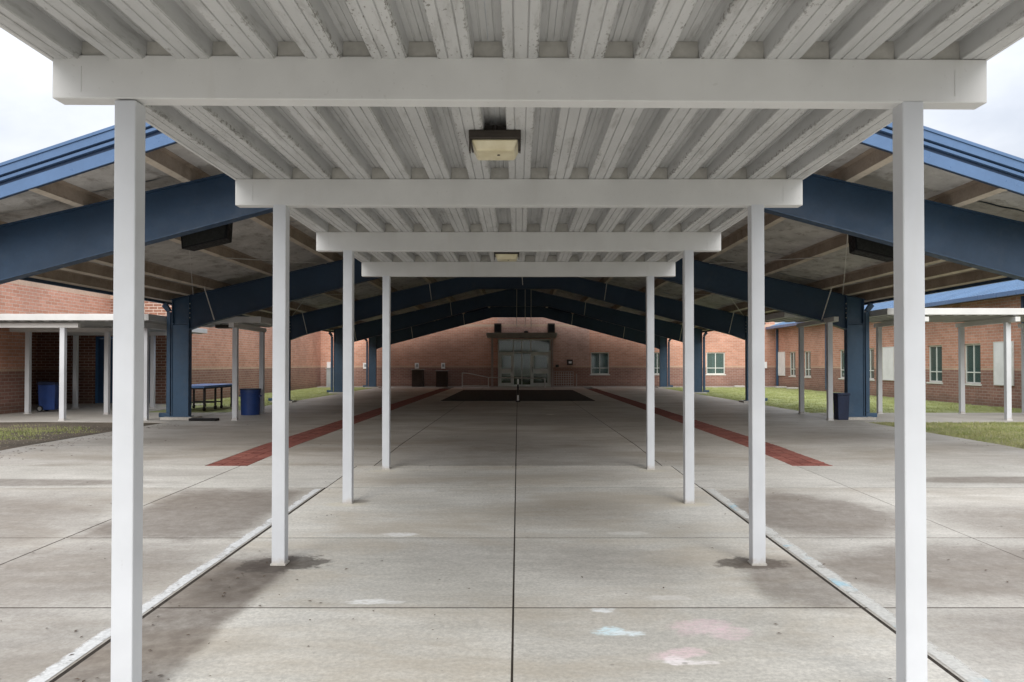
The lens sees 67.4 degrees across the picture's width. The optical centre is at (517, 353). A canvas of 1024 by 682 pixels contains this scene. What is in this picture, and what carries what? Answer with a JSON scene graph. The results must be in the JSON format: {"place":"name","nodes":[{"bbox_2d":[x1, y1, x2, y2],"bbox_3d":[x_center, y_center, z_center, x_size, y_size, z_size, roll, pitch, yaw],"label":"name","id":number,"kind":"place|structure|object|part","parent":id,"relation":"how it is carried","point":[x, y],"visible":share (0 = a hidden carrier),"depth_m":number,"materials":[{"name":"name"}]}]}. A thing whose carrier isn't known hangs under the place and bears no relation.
{"place":"outdoors","nodes":[
{"label":"outdoors","id":0,"kind":"place"},
{"bbox_2d":[0,422,159,450],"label":"lawn","id":1,"kind":"structure","parent":0,"point":[103,427],"depth_m":16.42,"materials":[{"name":"plant"}]},
{"bbox_2d":[0,412,225,422],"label":"walkway slab","id":2,"kind":"structure","parent":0,"point":[154,417],"depth_m":20.26,"materials":[{"name":"concrete"}]},
{"bbox_2d":[0,314,272,420],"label":"side walkway","id":3,"kind":"structure","parent":2,"relation":"on","point":[74,325],"depth_m":20.01,"materials":[{"name":"white paint"}]},
{"bbox_2d":[215,324,231,328],"bbox_3d":[-8.000,-0.735,20.912,0.400,0.110,0.240,0,-1,0],"label":"walkway light","id":4,"kind":"object","parent":3,"relation":"attached to","point":[221,326],"visible":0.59,"depth_m":20.79,"materials":[{"name":"brown metal"}]},
{"bbox_2d":[31,403,210,411],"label":"walkway slab","id":5,"kind":"structure","parent":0,"point":[98,407],"depth_m":24.36,"materials":[{"name":"concrete"}]},
{"bbox_2d":[36,381,58,411],"bbox_3d":[-13.939,1.279,22.832,0.554,0.892,0.470,0,-1,-7],"label":"wheeled bin","id":6,"kind":"object","parent":5,"relation":"on","point":[48,395],"visible":0.88,"depth_m":22.63,"materials":[{"name":"blue plastic"}]},
{"bbox_2d":[189,418,218,420],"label":"splash block","id":7,"kind":"structure","parent":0,"point":[203,419],"depth_m":18.98,"materials":[{"name":"black plastic"}]},
{"bbox_2d":[151,387,370,411],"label":"lawn","id":8,"kind":"structure","parent":0,"point":[225,408],"depth_m":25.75,"materials":[{"name":"green plant"}]},
{"bbox_2d":[192,384,231,410],"bbox_3d":[-9.870,1.363,24.183,1.110,0.758,2.750,0,-1,0],"label":"picnic table","id":9,"kind":"object","parent":8,"relation":"on","point":[204,387],"visible":0.69,"depth_m":24.21,"materials":[{"name":"blue metal"}]},
{"bbox_2d":[0,466,1023,681],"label":"concrete apron","id":10,"kind":"object","parent":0,"point":[519,551],"visible":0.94,"depth_m":5.58,"materials":[{"name":"concrete"}]},
{"bbox_2d":[28,489,319,681],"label":"painted edge line","id":11,"kind":"object","parent":10,"relation":"on","point":[79,652],"visible":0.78,"depth_m":5.03,"materials":[{"name":"white paint"}]},
{"bbox_2d":[0,0,1023,681],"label":"covered walkway","id":12,"kind":"structure","parent":10,"relation":"on","point":[660,138],"depth_m":3.58,"materials":[{"name":"white paint"}]},
{"bbox_2d":[469,125,520,159],"bbox_3d":[-0.140,-1.315,4.799,0.316,0.185,0.320,0,-1,0],"label":"canopy light","id":13,"kind":"object","parent":12,"relation":"attached to","point":[495,142],"visible":1,"depth_m":4.67,"materials":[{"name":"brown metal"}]},
{"bbox_2d":[494,252,518,261],"bbox_3d":[-0.140,-1.248,9.638,0.316,0.185,0.320,0,-1,0],"label":"canopy light","id":14,"kind":"object","parent":12,"relation":"attached to","point":[506,256],"visible":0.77,"depth_m":9.50,"materials":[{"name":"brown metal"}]},
{"bbox_2d":[706,489,988,681],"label":"painted edge line","id":15,"kind":"object","parent":10,"relation":"on","point":[957,666],"visible":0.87,"depth_m":5.07,"materials":[{"name":"white paint"}]},
{"bbox_2d":[0,386,1023,465],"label":"pavilion floor","id":16,"kind":"structure","parent":0,"point":[602,430],"depth_m":14.74,"materials":[{"name":"concrete"}]},
{"bbox_2d":[239,388,261,414],"bbox_3d":[-7.450,1.340,21.384,0.590,0.731,0.578,0,-1,0],"label":"trash can","id":17,"kind":"object","parent":16,"relation":"on","point":[250,400],"visible":1,"depth_m":21.17,"materials":[{"name":"blue plastic"}]},
{"bbox_2d":[206,389,447,465],"bbox_3d":[-4.160,1.841,27.452,0.596,0.112,33.050,0,-1,0],"label":"brick band","id":18,"kind":"object","parent":16,"relation":"in","point":[253,455],"visible":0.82,"depth_m":14.76,"materials":[{"name":"brick"}]},
{"bbox_2d":[326,368,333,386],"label":"utility cabinet","id":19,"kind":"object","parent":16,"relation":"on","point":[328,377],"visible":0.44,"depth_m":46.67,"materials":[{"name":"grey metal"}]},
{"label":"door","id":20,"kind":"part","parent":19,"relation":"part of","materials":[{"name":"grey metal"}]},
{"bbox_2d":[411,369,424,386],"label":"trash can","id":21,"kind":"object","parent":16,"relation":"on","point":[417,377],"visible":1,"depth_m":46.58,"materials":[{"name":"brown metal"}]},
{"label":"door","id":22,"kind":"part","parent":21,"relation":"part of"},
{"bbox_2d":[435,370,448,386],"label":"trash can","id":23,"kind":"object","parent":16,"relation":"on","point":[441,378],"visible":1,"depth_m":46.57,"materials":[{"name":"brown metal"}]},
{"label":"door","id":24,"kind":"part","parent":23,"relation":"part of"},
{"bbox_2d":[441,390,516,400],"bbox_3d":[-1.500,1.891,35.377,2.900,0.013,12.200,0,-1,0],"label":"floor mat","id":25,"kind":"object","parent":16,"relation":"on","point":[486,395],"visible":0.88,"depth_m":33.57,"materials":[{"name":"black rubber"}]},
{"bbox_2d":[462,372,545,387],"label":"handrail","id":26,"kind":"object","parent":16,"relation":"on","point":[499,377],"visible":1,"depth_m":45.56,"materials":[{"name":"metal"}]},
{"bbox_2d":[0,12,1023,419],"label":"pavilion","id":27,"kind":"structure","parent":16,"relation":"on","point":[56,214],"depth_m":16.42,"materials":[{"name":"blue metal"}]},
{"bbox_2d":[181,223,232,250],"bbox_3d":[-4.750,-2.100,11.789,0.735,1.038,0.343,0,-1,0],"label":"loudspeaker","id":28,"kind":"object","parent":27,"relation":"hanging from","point":[211,237],"visible":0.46,"depth_m":11.61,"materials":[{"name":"black plastic"}]},
{"bbox_2d":[848,235,892,261],"bbox_3d":[5.450,-1.933,11.786,0.735,1.046,0.343,0,-1,0],"label":"loudspeaker","id":29,"kind":"object","parent":27,"relation":"hanging from","point":[858,246],"visible":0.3,"depth_m":11.62,"materials":[{"name":"black plastic"}]},
{"bbox_2d":[516,379,519,401],"bbox_3d":[0.000,1.381,28.684,0.180,0.849,0.180,0,-1,0],"label":"bollard","id":30,"kind":"object","parent":16,"relation":"on","point":[517,390],"visible":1,"depth_m":28.66,"materials":[{"name":"grey metal"}]},
{"bbox_2d":[519,390,594,400],"bbox_3d":[1.500,1.891,35.377,2.900,0.013,12.200,0,-1,0],"label":"floor mat","id":31,"kind":"object","parent":16,"relation":"on","point":[548,395],"visible":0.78,"depth_m":34.09,"materials":[{"name":"black rubber"}]},
{"bbox_2d":[554,371,576,386],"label":"lattice panel","id":32,"kind":"object","parent":16,"relation":"on","point":[563,376],"visible":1,"depth_m":46.27,"materials":[{"name":"paint"}]},
{"bbox_2d":[588,389,831,465],"bbox_3d":[4.195,1.841,27.452,0.596,0.112,33.050,0,-1,0],"label":"brick band","id":33,"kind":"object","parent":16,"relation":"in","point":[787,456],"visible":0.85,"depth_m":14.77,"materials":[{"name":"brick"}]},
{"bbox_2d":[833,393,849,419],"bbox_3d":[8.200,1.339,19.483,0.330,0.680,0.350,0,-1,0],"label":"trash can","id":34,"kind":"object","parent":16,"relation":"on","point":[841,405],"visible":0.88,"depth_m":19.34,"materials":[{"name":"blue plastic"}]},
{"bbox_2d":[0,1,1023,323],"label":"sky","id":35,"kind":"structure","parent":0,"point":[31,120],"materials":[{"name":"white"}]},
{"bbox_2d":[321,317,774,386],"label":"school building","id":36,"kind":"structure","parent":0,"point":[511,349],"depth_m":47.50,"materials":[{"name":"brick"}]},
{"bbox_2d":[494,323,500,332],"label":"floodlight","id":37,"kind":"object","parent":36,"relation":"on","point":[497,327],"visible":0.93,"depth_m":47.12,"materials":[{"name":"brown metal"}]},
{"bbox_2d":[499,353,512,385],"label":"door","id":38,"kind":"structure","parent":36,"relation":"in","point":[501,371],"depth_m":47.54,"materials":[{"name":"grey metal"}]},
{"bbox_2d":[531,353,549,385],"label":"door","id":39,"kind":"structure","parent":36,"relation":"in","point":[533,371],"depth_m":47.54,"materials":[{"name":"grey metal"}]},
{"bbox_2d":[548,323,554,332],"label":"floodlight","id":40,"kind":"object","parent":36,"relation":"attached to","point":[551,327],"visible":0.93,"depth_m":47.12,"materials":[{"name":"brown metal"}]},
{"bbox_2d":[567,360,572,364],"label":"wall lamp","id":41,"kind":"object","parent":36,"relation":"attached to","point":[569,362],"visible":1,"depth_m":47.28,"materials":[{"name":"white metal"}]},
{"bbox_2d":[590,352,609,374],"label":"window","id":42,"kind":"structure","parent":36,"relation":"in","point":[599,360],"depth_m":47.58,"materials":[{"name":"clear glass"}]},
{"bbox_2d":[654,352,658,374],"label":"window","id":43,"kind":"structure","parent":36,"relation":"in","point":[656,354],"depth_m":47.58,"materials":[{"name":"clear glass"}]},
{"bbox_2d":[706,352,725,374],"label":"window","id":44,"kind":"structure","parent":36,"relation":"in","point":[715,360],"depth_m":47.58,"materials":[{"name":"clear glass"}]},
{"bbox_2d":[664,387,1021,412],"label":"lawn","id":45,"kind":"structure","parent":0,"point":[825,403],"depth_m":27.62,"materials":[{"name":"green plant"}]},
{"bbox_2d":[765,280,1023,408],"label":"wing","id":46,"kind":"structure","parent":45,"relation":"on","point":[941,366],"depth_m":28.70,"materials":[{"name":"brown brick"}]},
{"bbox_2d":[778,352,784,375],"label":"white board","id":47,"kind":"object","parent":46,"relation":"attached to","point":[781,363],"visible":1,"depth_m":46.21,"materials":[{"name":"white"}]},
{"bbox_2d":[789,352,795,376],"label":"window","id":48,"kind":"structure","parent":46,"relation":"in","point":[792,354],"depth_m":44.69,"materials":[{"name":"clear glass"}]},
{"bbox_2d":[804,351,810,377],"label":"window","id":49,"kind":"structure","parent":46,"relation":"in","point":[807,353],"depth_m":42.20,"materials":[{"name":"clear glass"}]},
{"bbox_2d":[838,350,843,378],"bbox_3d":[15.945,0.537,37.496,0.150,1.460,1.120,0,-1,0],"label":"window","id":50,"kind":"structure","parent":46,"relation":"in","point":[841,351],"depth_m":37.84,"materials":[{"name":"clear glass"}]},
{"bbox_2d":[869,348,874,380],"bbox_3d":[15.945,0.500,34.796,0.150,1.460,1.120,0,-1,0],"label":"window","id":51,"kind":"structure","parent":46,"relation":"in","point":[871,350],"depth_m":34.66,"materials":[{"name":"white glass"}]},
{"bbox_2d":[882,347,893,380],"bbox_3d":[15.871,0.434,32.897,0.050,1.440,1.000,0,-1,0],"label":"white board","id":52,"kind":"object","parent":46,"relation":"attached to","point":[887,363],"visible":0.81,"depth_m":32.87,"materials":[{"name":"white"}]},
{"bbox_2d":[926,345,942,383],"bbox_3d":[15.945,0.424,29.297,0.150,1.460,1.120,0,-1,0],"label":"window","id":53,"kind":"structure","parent":46,"relation":"in","point":[935,352],"depth_m":29.41,"materials":[{"name":"green glass"}]},
{"bbox_2d":[965,344,981,385],"bbox_3d":[15.945,0.391,26.897,0.150,1.460,1.120,0,-1,0],"label":"window","id":54,"kind":"structure","parent":46,"relation":"in","point":[972,351],"depth_m":26.95,"materials":[{"name":"green glass"}]},
{"bbox_2d":[993,341,1013,385],"bbox_3d":[15.871,0.326,25.098,0.050,1.440,1.000,0,-1,0],"label":"white board","id":55,"kind":"object","parent":46,"relation":"attached to","point":[998,361],"visible":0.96,"depth_m":25.24,"materials":[{"name":"white plastic"}]},
{"bbox_2d":[814,413,1023,422],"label":"walkway slab","id":56,"kind":"structure","parent":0,"point":[960,418],"depth_m":20.26,"materials":[{"name":"concrete"}]},
{"bbox_2d":[765,308,1023,419],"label":"side walkway","id":57,"kind":"structure","parent":56,"relation":"on","point":[969,317],"depth_m":20.02,"materials":[{"name":"white paint"}]},
{"bbox_2d":[868,421,1023,448],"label":"lawn","id":58,"kind":"structure","parent":0,"point":[969,427],"depth_m":16.10,"materials":[{"name":"green plant"}]},
{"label":"ground","id":59,"kind":"structure","parent":0,"visible":0},
{"bbox_2d":[0,280,320,413],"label":"wing","id":60,"kind":"structure","parent":59,"relation":"on","point":[212,356],"depth_m":27.30,"materials":[{"name":"brown brick"}]},
{"bbox_2d":[98,339,112,402],"bbox_3d":[-14.494,0.618,27.409,0.931,2.280,0.050,0,-1,0],"label":"door","id":61,"kind":"structure","parent":60,"relation":"in","point":[101,341],"depth_m":27.39,"materials":[{"name":"blue paint"}]},
{"bbox_2d":[149,339,149,402],"bbox_3d":[-13.556,0.618,27.409,0.931,2.280,0.050,0,-1,0],"label":"door","id":62,"kind":"structure","parent":60,"relation":"in","point":[149,339],"depth_m":27.39,"materials":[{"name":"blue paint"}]}
]}

